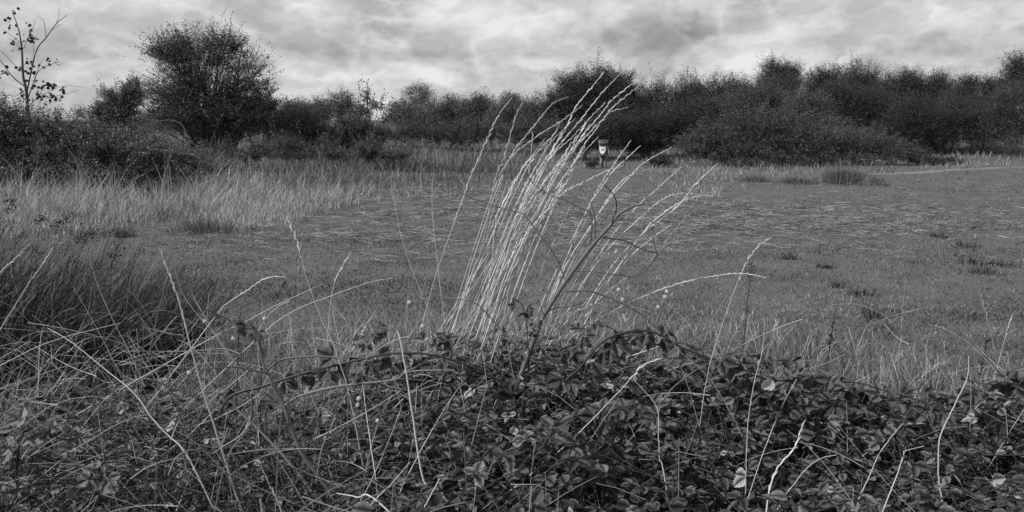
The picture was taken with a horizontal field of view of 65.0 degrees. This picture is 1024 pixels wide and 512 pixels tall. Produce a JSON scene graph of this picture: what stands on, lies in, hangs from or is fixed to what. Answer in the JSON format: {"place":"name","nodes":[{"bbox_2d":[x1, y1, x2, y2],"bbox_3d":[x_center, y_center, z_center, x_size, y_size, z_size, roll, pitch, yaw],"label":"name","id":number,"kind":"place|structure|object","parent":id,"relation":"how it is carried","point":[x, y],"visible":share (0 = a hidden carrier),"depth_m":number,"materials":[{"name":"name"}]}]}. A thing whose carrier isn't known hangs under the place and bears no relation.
{"place":"outdoors","nodes":[
{"label":"outdoors","id":0,"kind":"place"},
{"bbox_2d":[0,120,1023,511],"bbox_3d":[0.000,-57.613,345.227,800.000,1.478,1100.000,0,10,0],"label":"ground","id":1,"kind":"structure","parent":0,"point":[942,182],"depth_m":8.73,"materials":[{"name":"plant"}]},
{"bbox_2d":[0,408,94,504],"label":"bramble cane","id":2,"kind":"object","parent":1,"relation":"on","point":[15,419],"visible":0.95,"depth_m":2.34,"materials":[{"name":"grey plant"}]},
{"bbox_2d":[7,414,148,504],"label":"grass stalk","id":3,"kind":"object","parent":1,"relation":"on","point":[80,446],"depth_m":2.32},
{"bbox_2d":[77,460,129,510],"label":"bramble cane","id":4,"kind":"object","parent":1,"relation":"on","point":[86,478],"visible":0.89,"depth_m":2.27,"materials":[{"name":"grey plant"}]},
{"bbox_2d":[0,88,223,196],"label":"bramble bank","id":5,"kind":"structure","parent":1,"relation":"on","point":[124,151],"depth_m":15.15,"materials":[{"name":"grey plant"}]},
{"bbox_2d":[0,7,82,171],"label":"bare sapling","id":6,"kind":"object","parent":5,"relation":"on","point":[53,86],"visible":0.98,"depth_m":16.01,"materials":[{"name":"black plant"}]},
{"bbox_2d":[0,350,235,389],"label":"grass stalk","id":7,"kind":"object","parent":1,"relation":"on","point":[102,358],"depth_m":3.14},
{"bbox_2d":[90,70,149,136],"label":"rounded shrub","id":8,"kind":"object","parent":1,"relation":"on","point":[108,108],"visible":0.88,"depth_m":26.36,"materials":[{"name":"grey plant"}]},
{"bbox_2d":[70,103,176,146],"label":"shrub","id":9,"kind":"object","parent":1,"relation":"on","point":[133,126],"visible":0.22,"depth_m":28.39,"materials":[{"name":"grey plant"}]},
{"bbox_2d":[107,223,139,237],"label":"grass tussock","id":10,"kind":"object","parent":1,"relation":"on","point":[127,233],"depth_m":10.44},
{"bbox_2d":[60,113,198,157],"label":"arching cane","id":11,"kind":"object","parent":1,"relation":"on","point":[145,125],"visible":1,"depth_m":14.43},
{"bbox_2d":[47,328,214,509],"bbox_3d":[-1.087,0.672,2.467,0.686,0.894,0.014,2,10,12],"label":"grass stalk","id":12,"kind":"object","parent":1,"relation":"on","point":[180,446],"depth_m":2.44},
{"bbox_2d":[0,192,293,415],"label":"rush clump","id":13,"kind":"object","parent":1,"relation":"on","point":[128,325],"visible":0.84,"depth_m":4.50,"materials":[{"name":"plant"}]},
{"bbox_2d":[20,284,321,446],"bbox_3d":[-1.575,0.578,3.050,1.705,0.885,0.019,-2,10,-12],"label":"grass stalk","id":14,"kind":"object","parent":1,"relation":"on","point":[189,350],"depth_m":3.09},
{"bbox_2d":[129,141,247,185],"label":"scrub","id":15,"kind":"object","parent":1,"relation":"on","point":[226,161],"visible":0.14,"depth_m":16.86,"materials":[{"name":"grey plant"}]},
{"bbox_2d":[160,250,241,511],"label":"grass stalk","id":16,"kind":"object","parent":1,"relation":"on","point":[174,288],"depth_m":2.34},
{"bbox_2d":[160,424,243,511],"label":"grass stalk","id":17,"kind":"object","parent":1,"relation":"on","point":[217,464],"depth_m":2.12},
{"bbox_2d":[118,4,287,157],"bbox_3d":[-8.945,-5.133,23.759,5.008,4.538,3.836,0,10,0],"label":"hawthorn tree","id":18,"kind":"object","parent":1,"relation":"on","point":[219,110],"visible":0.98,"depth_m":23.18,"materials":[{"name":"grey plant"}]},
{"bbox_2d":[152,211,269,239],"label":"grass tussock","id":19,"kind":"object","parent":1,"relation":"on","point":[199,226],"depth_m":10.78,"materials":[{"name":"plant"}]},
{"bbox_2d":[142,276,285,413],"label":"grass stalk","id":20,"kind":"object","parent":1,"relation":"on","point":[213,319],"depth_m":3.28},
{"bbox_2d":[176,129,279,171],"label":"scrub","id":21,"kind":"object","parent":1,"relation":"on","point":[256,152],"visible":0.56,"depth_m":19.79,"materials":[{"name":"grey plant"}]},
{"bbox_2d":[199,308,264,487],"bbox_3d":[-1.076,0.590,3.140,0.259,0.790,0.104,0,10,0],"label":"bramble cane","id":22,"kind":"object","parent":1,"relation":"on","point":[241,325],"visible":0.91,"depth_m":3.08,"materials":[{"name":"grey plant"}]},
{"bbox_2d":[175,270,292,441],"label":"grass stalk","id":23,"kind":"object","parent":1,"relation":"on","point":[227,352],"depth_m":3.02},
{"bbox_2d":[168,395,325,506],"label":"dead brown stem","id":24,"kind":"object","parent":1,"relation":"on","point":[276,448],"visible":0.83,"depth_m":2.48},
{"bbox_2d":[119,278,390,470],"bbox_3d":[-1.092,0.529,3.240,1.264,0.918,0.006,1,10,4],"label":"grass stalk","id":25,"kind":"object","parent":1,"relation":"on","point":[268,328],"depth_m":3.19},
{"bbox_2d":[235,89,290,149],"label":"spreading shrub","id":26,"kind":"object","parent":1,"relation":"on","point":[263,116],"visible":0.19,"depth_m":25.56,"materials":[{"name":"grey plant"}]},
{"bbox_2d":[232,276,294,475],"bbox_3d":[-1.004,0.522,3.212,0.306,0.898,0.052,0,10,0],"label":"bramble cane","id":27,"kind":"object","parent":1,"relation":"on","point":[283,285],"visible":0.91,"depth_m":3.18,"materials":[{"name":"grey plant"}]},
{"bbox_2d":[277,95,322,117],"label":"shrub","id":28,"kind":"object","parent":1,"relation":"on","point":[293,103],"visible":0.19,"depth_m":48.89,"materials":[{"name":"grey plant"}]},
{"bbox_2d":[297,226,306,509],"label":"grass stalk","id":29,"kind":"object","parent":1,"relation":"on","point":[299,264],"depth_m":2.39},
{"bbox_2d":[261,95,351,158],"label":"dark thicket","id":30,"kind":"object","parent":1,"relation":"on","point":[311,125],"visible":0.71,"depth_m":24.48,"materials":[{"name":"black plant"}]},
{"bbox_2d":[256,111,357,168],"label":"scrub","id":31,"kind":"object","parent":1,"relation":"on","point":[330,150],"visible":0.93,"depth_m":20.73,"materials":[{"name":"grey plant"}]},
{"bbox_2d":[171,320,454,511],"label":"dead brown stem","id":32,"kind":"object","parent":1,"relation":"on","point":[296,440],"visible":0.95,"depth_m":2.45,"materials":[{"name":"plant"}]},
{"bbox_2d":[293,88,342,123],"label":"shrub","id":33,"kind":"object","parent":1,"relation":"on","point":[323,108],"visible":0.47,"depth_m":50.91,"materials":[{"name":"grey plant"}]},
{"bbox_2d":[287,217,370,499],"bbox_3d":[-0.539,0.491,2.494,0.263,1.240,0.007,0,10,0],"label":"grass stalk","id":34,"kind":"object","parent":1,"relation":"on","point":[332,343],"depth_m":2.46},
{"bbox_2d":[312,340,384,507],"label":"grass stalk","id":35,"kind":"object","parent":1,"relation":"on","point":[334,419],"depth_m":2.42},
{"bbox_2d":[324,82,373,123],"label":"tree","id":36,"kind":"object","parent":1,"relation":"on","point":[343,102],"visible":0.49,"depth_m":53.74,"materials":[{"name":"grey plant"}]},
{"bbox_2d":[204,345,510,509],"bbox_3d":[-0.584,0.676,2.870,1.157,0.712,0.159,1,10,5],"label":"bramble cane","id":37,"kind":"object","parent":1,"relation":"on","point":[322,373],"visible":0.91,"depth_m":2.83,"materials":[{"name":"grey plant"}]},
{"bbox_2d":[328,107,393,156],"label":"leafy bush","id":38,"kind":"object","parent":1,"relation":"on","point":[351,125],"visible":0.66,"depth_m":26.49,"materials":[{"name":"grey plant"}]},
{"bbox_2d":[337,321,387,511],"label":"bramble cane","id":39,"kind":"object","parent":1,"relation":"on","point":[363,346],"visible":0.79,"depth_m":3.04,"materials":[{"name":"grey plant"}]},
{"bbox_2d":[332,72,396,148],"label":"wispy shrub","id":40,"kind":"object","parent":1,"relation":"on","point":[366,111],"visible":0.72,"depth_m":29.47,"materials":[{"name":"grey plant"}]},
{"bbox_2d":[347,127,419,171],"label":"scrub","id":41,"kind":"object","parent":1,"relation":"on","point":[369,148],"visible":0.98,"depth_m":21.73,"materials":[{"name":"grey plant"}]},
{"bbox_2d":[382,77,441,118],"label":"tree","id":42,"kind":"object","parent":1,"relation":"on","point":[424,92],"visible":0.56,"depth_m":58.72,"materials":[{"name":"grey plant"}]},
{"bbox_2d":[398,331,426,485],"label":"grass stalk","id":43,"kind":"object","parent":1,"relation":"on","point":[425,483],"depth_m":2.32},
{"bbox_2d":[382,97,449,125],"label":"shrub","id":44,"kind":"object","parent":1,"relation":"on","point":[407,107],"visible":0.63,"depth_m":43.08,"materials":[{"name":"grey plant"}]},
{"bbox_2d":[373,102,467,147],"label":"scrub","id":45,"kind":"object","parent":1,"relation":"on","point":[404,131],"visible":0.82,"depth_m":32.46,"materials":[{"name":"grey plant"}]},
{"bbox_2d":[417,329,459,410],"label":"bramble cane","id":46,"kind":"object","parent":1,"relation":"on","point":[442,340],"visible":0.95,"depth_m":2.98,"materials":[{"name":"grey plant"}]},
{"bbox_2d":[426,89,464,127],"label":"shrub","id":47,"kind":"object","parent":1,"relation":"on","point":[445,107],"visible":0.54,"depth_m":43.84,"materials":[{"name":"grey plant"}]},
{"bbox_2d":[374,291,544,471],"bbox_3d":[-0.204,0.560,3.231,0.669,0.857,0.085,-1,10,-8],"label":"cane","id":48,"kind":"object","parent":1,"relation":"on","point":[485,312],"visible":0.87,"depth_m":3.18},
{"bbox_2d":[409,444,515,507],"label":"bramble cane","id":49,"kind":"object","parent":1,"relation":"on","point":[496,450],"visible":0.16,"depth_m":2.37,"materials":[{"name":"grey plant"}]},
{"bbox_2d":[427,106,511,150],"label":"scrub","id":50,"kind":"object","parent":1,"relation":"on","point":[474,128],"visible":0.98,"depth_m":32.41,"materials":[{"name":"grey plant"}]},
{"bbox_2d":[448,86,497,127],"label":"shrub","id":51,"kind":"object","parent":1,"relation":"on","point":[471,106],"visible":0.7,"depth_m":43.02,"materials":[{"name":"grey plant"}]},
{"bbox_2d":[338,71,636,472],"bbox_3d":[-0.080,0.067,3.556,1.207,1.724,1.214,0,10,0],"label":"tall grass clump","id":52,"kind":"object","parent":1,"relation":"on","point":[482,319],"visible":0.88,"depth_m":3.40,"materials":[{"name":"plant"}]},
{"bbox_2d":[476,91,538,129],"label":"shrub","id":53,"kind":"object","parent":1,"relation":"on","point":[507,110],"visible":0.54,"depth_m":42.07,"materials":[{"name":"grey plant"}]},
{"bbox_2d":[0,327,1023,511],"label":"bramble cover","id":54,"kind":"object","parent":1,"relation":"on","point":[875,425],"visible":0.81,"depth_m":2.66,"materials":[{"name":"grey plant"}]},
{"bbox_2d":[0,278,1023,511],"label":"verge grass","id":55,"kind":"structure","parent":1,"relation":"on","point":[243,382],"depth_m":3.74,"materials":[{"name":"plant"}]},
{"bbox_2d":[494,88,529,114],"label":"tree","id":56,"kind":"object","parent":1,"relation":"on","point":[509,94],"visible":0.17,"depth_m":60.63,"materials":[{"name":"grey plant"}]},
{"bbox_2d":[507,298,540,487],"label":"bramble cane","id":57,"kind":"object","parent":1,"relation":"on","point":[529,310],"visible":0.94,"depth_m":2.98,"materials":[{"name":"grey plant"}]},
{"bbox_2d":[500,87,555,131],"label":"shrub","id":58,"kind":"object","parent":1,"relation":"on","point":[527,111],"visible":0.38,"depth_m":41.05,"materials":[{"name":"grey plant"}]},
{"bbox_2d":[491,106,576,152],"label":"scrub","id":59,"kind":"object","parent":1,"relation":"on","point":[520,131],"visible":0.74,"depth_m":32.41,"materials":[{"name":"grey plant"}]},
{"bbox_2d":[98,163,1023,265],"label":"flattened straw","id":60,"kind":"object","parent":1,"relation":"on","point":[823,223],"visible":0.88,"depth_m":11.62,"materials":[{"name":"plant"}]},
{"bbox_2d":[434,154,689,410],"bbox_3d":[0.174,0.325,3.014,0.928,1.396,0.308,0,10,0],"label":"dead forked stem","id":61,"kind":"object","parent":1,"relation":"on","point":[561,288],"visible":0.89,"depth_m":3.00,"materials":[{"name":"plant"}]},
{"bbox_2d":[533,320,604,474],"bbox_3d":[0.197,0.622,2.974,0.274,0.782,0.136,-3,10,-17],"label":"bramble cane","id":62,"kind":"object","parent":1,"relation":"on","point":[576,354],"visible":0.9,"depth_m":2.90,"materials":[{"name":"grey plant"}]},
{"bbox_2d":[481,358,661,509],"bbox_3d":[-0.047,0.695,2.339,0.930,0.892,0.018,2,10,12],"label":"grass stalk","id":63,"kind":"object","parent":1,"relation":"on","point":[602,408],"depth_m":2.23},
{"bbox_2d":[526,47,653,148],"bbox_3d":[3.162,-6.501,33.296,5.439,4.261,3.898,0,10,0],"label":"great willow","id":64,"kind":"object","parent":1,"relation":"on","point":[576,87],"visible":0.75,"depth_m":32.97,"materials":[{"name":"grey plant"}]},
{"bbox_2d":[538,101,642,161],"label":"front shrub","id":65,"kind":"object","parent":1,"relation":"on","point":[616,127],"visible":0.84,"depth_m":29.36,"materials":[{"name":"grey plant"}]},
{"bbox_2d":[434,141,765,484],"bbox_3d":[0.228,0.223,3.500,1.671,1.437,1.241,-4,11,-24],"label":"tall grass clump","id":66,"kind":"object","parent":1,"relation":"on","point":[584,280],"visible":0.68,"depth_m":3.58,"materials":[{"name":"plant"}]},
{"bbox_2d":[598,140,608,167],"bbox_3d":[2.873,-3.168,25.307,0.322,0.960,0.340,2,10,9],"label":"dog waste bin","id":67,"kind":"object","parent":1,"relation":"on","point":[603,149],"visible":0.81,"depth_m":25.18,"materials":[{"name":"paint"}]},
{"bbox_2d":[578,392,700,458],"bbox_3d":[0.399,0.755,2.647,0.434,0.628,0.136,1,10,6],"label":"bramble cane","id":68,"kind":"object","parent":1,"relation":"on","point":[633,412],"visible":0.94,"depth_m":2.60,"materials":[{"name":"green plant"}]},
{"bbox_2d":[608,101,686,159],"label":"front shrub","id":69,"kind":"object","parent":1,"relation":"on","point":[651,132],"visible":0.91,"depth_m":29.84,"materials":[{"name":"black plant"}]},
{"bbox_2d":[622,62,686,119],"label":"scrub bush","id":70,"kind":"object","parent":1,"relation":"on","point":[656,95],"visible":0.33,"depth_m":36.04,"materials":[{"name":"grey plant"}]},
{"bbox_2d":[643,154,681,166],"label":"bush","id":71,"kind":"object","parent":1,"relation":"on","point":[661,161],"visible":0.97,"depth_m":25.68,"materials":[{"name":"grey plant"}]},
{"bbox_2d":[547,324,820,429],"bbox_3d":[0.567,0.641,2.829,0.981,0.794,0.170,2,10,9],"label":"bramble cane","id":72,"kind":"object","parent":1,"relation":"on","point":[618,347],"visible":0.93,"depth_m":2.77,"materials":[{"name":"grey plant"}]},
{"bbox_2d":[761,379,774,390],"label":"fallen leaf","id":73,"kind":"object","parent":72,"relation":"on","point":[767,384],"visible":1,"depth_m":2.69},
{"bbox_2d":[661,65,717,131],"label":"scrub bush","id":74,"kind":"object","parent":1,"relation":"on","point":[687,91],"visible":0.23,"depth_m":36.47,"materials":[{"name":"grey plant"}]},
{"bbox_2d":[660,89,737,156],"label":"front shrub","id":75,"kind":"object","parent":1,"relation":"on","point":[684,117],"visible":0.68,"depth_m":30.24,"materials":[{"name":"grey plant"}]},
{"bbox_2d":[690,65,763,129],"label":"scrub bush","id":76,"kind":"object","parent":1,"relation":"on","point":[731,85],"visible":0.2,"depth_m":36.95,"materials":[{"name":"grey plant"}]},
{"bbox_2d":[690,237,771,498],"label":"grass stalk","id":77,"kind":"object","parent":1,"relation":"on","point":[723,321],"depth_m":2.66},
{"bbox_2d":[742,263,756,352],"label":"dock plant","id":78,"kind":"object","parent":1,"relation":"on","point":[751,267],"visible":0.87,"depth_m":4.71,"materials":[{"name":"plant"}]},
{"bbox_2d":[726,173,776,182],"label":"grass tussock","id":79,"kind":"object","parent":1,"relation":"on","point":[756,178],"depth_m":19.65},
{"bbox_2d":[705,74,800,144],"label":"front shrub","id":80,"kind":"object","parent":1,"relation":"on","point":[754,96],"visible":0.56,"depth_m":32.09,"materials":[{"name":"grey plant"}]},
{"bbox_2d":[741,64,815,124],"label":"scrub bush","id":81,"kind":"object","parent":1,"relation":"on","point":[787,84],"visible":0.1,"depth_m":38.98,"materials":[{"name":"grey plant"}]},
{"bbox_2d":[750,47,807,90],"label":"skyline willow","id":82,"kind":"object","parent":1,"relation":"on","point":[781,69],"visible":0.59,"depth_m":44.62,"materials":[{"name":"grey plant"}]},
{"bbox_2d":[766,421,804,511],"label":"grass stalk","id":83,"kind":"object","parent":1,"relation":"on","point":[787,456],"depth_m":2.19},
{"bbox_2d":[765,173,829,184],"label":"grass tussock","id":84,"kind":"object","parent":1,"relation":"on","point":[790,179],"depth_m":19.14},
{"bbox_2d":[665,93,938,166],"bbox_3d":[9.609,-4.179,26.834,9.150,2.697,3.732,0,10,0],"label":"bramble mound","id":85,"kind":"object","parent":1,"relation":"on","point":[721,150],"visible":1,"depth_m":26.46,"materials":[{"name":"grey plant"}]},
{"bbox_2d":[765,77,842,152],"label":"front shrub","id":86,"kind":"object","parent":1,"relation":"on","point":[798,100],"visible":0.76,"depth_m":31.19,"materials":[{"name":"grey plant"}]},
{"bbox_2d":[761,368,851,505],"bbox_3d":[1.003,0.721,2.796,0.291,0.646,0.155,0,10,0],"label":"bramble cane","id":87,"kind":"object","parent":1,"relation":"on","point":[826,408],"visible":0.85,"depth_m":2.73,"materials":[{"name":"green plant"}]},
{"bbox_2d":[796,55,846,124],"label":"scrub bush","id":88,"kind":"object","parent":1,"relation":"on","point":[817,77],"visible":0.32,"depth_m":39.84,"materials":[{"name":"grey plant"}]},
{"bbox_2d":[823,309,838,371],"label":"dock plant","id":89,"kind":"object","parent":1,"relation":"on","point":[831,334],"visible":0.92,"depth_m":4.33,"materials":[{"name":"plant"}]},
{"bbox_2d":[714,364,955,510],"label":"bramble cane","id":90,"kind":"object","parent":1,"relation":"on","point":[836,384],"visible":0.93,"depth_m":2.77,"materials":[{"name":"grey plant"}]},
{"bbox_2d":[805,160,874,185],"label":"grass tussock","id":91,"kind":"object","parent":1,"relation":"on","point":[843,176],"depth_m":19.05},
{"bbox_2d":[819,50,897,124],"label":"scrub bush","id":92,"kind":"object","parent":1,"relation":"on","point":[855,74],"visible":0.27,"depth_m":38.80,"materials":[{"name":"grey plant"}]},
{"bbox_2d":[843,285,875,297],"bbox_3d":[2.981,0.293,6.911,0.285,0.093,0.296,0,10,0],"label":"weed rosette","id":93,"kind":"object","parent":1,"relation":"on","point":[861,291],"visible":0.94,"depth_m":6.90,"materials":[{"name":"grey plant"}]},
{"bbox_2d":[814,69,905,147],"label":"front shrub","id":94,"kind":"object","parent":1,"relation":"on","point":[854,100],"visible":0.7,"depth_m":32.14,"materials":[{"name":"grey plant"}]},
{"bbox_2d":[847,301,895,322],"bbox_3d":[2.755,0.410,6.191,0.322,0.120,0.402,0,10,0],"label":"weed rosette","id":95,"kind":"object","parent":1,"relation":"on","point":[869,313],"visible":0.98,"depth_m":6.19,"materials":[{"name":"grey plant"}]},
{"bbox_2d":[855,173,894,185],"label":"grass tussock","id":96,"kind":"object","parent":1,"relation":"on","point":[880,181],"depth_m":18.58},
{"bbox_2d":[874,59,936,109],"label":"scrub bush","id":97,"kind":"object","parent":1,"relation":"on","point":[906,78],"visible":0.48,"depth_m":38.79,"materials":[{"name":"grey plant"}]},
{"bbox_2d":[859,80,965,155],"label":"front shrub","id":98,"kind":"object","parent":1,"relation":"on","point":[904,120],"visible":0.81,"depth_m":31.13,"materials":[{"name":"grey plant"}]},
{"bbox_2d":[903,154,972,165],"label":"bush","id":99,"kind":"object","parent":1,"relation":"on","point":[941,160],"visible":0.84,"depth_m":26.71,"materials":[{"name":"grey plant"}]},
{"bbox_2d":[921,66,960,122],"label":"scrub bush","id":100,"kind":"object","parent":1,"relation":"on","point":[938,81],"visible":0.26,"depth_m":39.79,"materials":[{"name":"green plant"}]},
{"bbox_2d":[937,356,968,501],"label":"grass stalk","id":101,"kind":"object","parent":1,"relation":"on","point":[943,429],"depth_m":2.23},
{"bbox_2d":[933,67,992,127],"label":"scrub bush","id":102,"kind":"object","parent":1,"relation":"on","point":[969,79],"visible":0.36,"depth_m":37.97,"materials":[{"name":"grey plant"}]},
{"bbox_2d":[914,75,1021,154],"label":"front shrub","id":103,"kind":"object","parent":1,"relation":"on","point":[961,118],"visible":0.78,"depth_m":31.35,"materials":[{"name":"grey plant"}]},
{"bbox_2d":[958,251,993,266],"bbox_3d":[4.860,0.018,8.424,0.370,0.144,0.446,7,12,34],"label":"weed rosette","id":104,"kind":"object","parent":1,"relation":"on","point":[970,260],"visible":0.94,"depth_m":8.39,"materials":[{"name":"grey plant"}]},
{"bbox_2d":[951,367,1023,504],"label":"bramble cane","id":105,"kind":"object","parent":1,"relation":"on","point":[968,393],"visible":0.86,"depth_m":2.92,"materials":[{"name":"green plant"}]},
{"bbox_2d":[954,69,1023,157],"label":"front shrub","id":106,"kind":"object","parent":1,"relation":"on","point":[1006,104],"visible":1,"depth_m":30.41,"materials":[{"name":"grey plant"}]},
{"bbox_2d":[967,262,1012,275],"bbox_3d":[4.603,0.123,7.756,0.430,0.118,0.359,4,10,22],"label":"weed rosette","id":107,"kind":"object","parent":1,"relation":"on","point":[982,271],"visible":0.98,"depth_m":7.79,"materials":[{"name":"grey plant"}]},
{"bbox_2d":[974,68,1006,115],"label":"scrub bush","id":108,"kind":"object","parent":1,"relation":"on","point":[988,82],"visible":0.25,"depth_m":38.04,"materials":[{"name":"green plant"}]},
{"bbox_2d":[986,46,1023,131],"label":"edge tree","id":109,"kind":"object","parent":1,"relation":"on","point":[1016,64],"visible":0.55,"depth_m":35.05,"materials":[{"name":"grey plant"}]},
{"bbox_2d":[0,135,1023,241],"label":"long grass","id":110,"kind":"structure","parent":0,"point":[75,192],"depth_m":15.25,"materials":[{"name":"plant"}]},
{"bbox_2d":[0,0,1023,119],"label":"sky","id":111,"kind":"structure","parent":0,"point":[455,46],"materials":[{"name":"grey"}]},
{"bbox_2d":[870,166,1023,174],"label":"path","id":112,"kind":"structure","parent":0,"point":[929,171],"depth_m":24.03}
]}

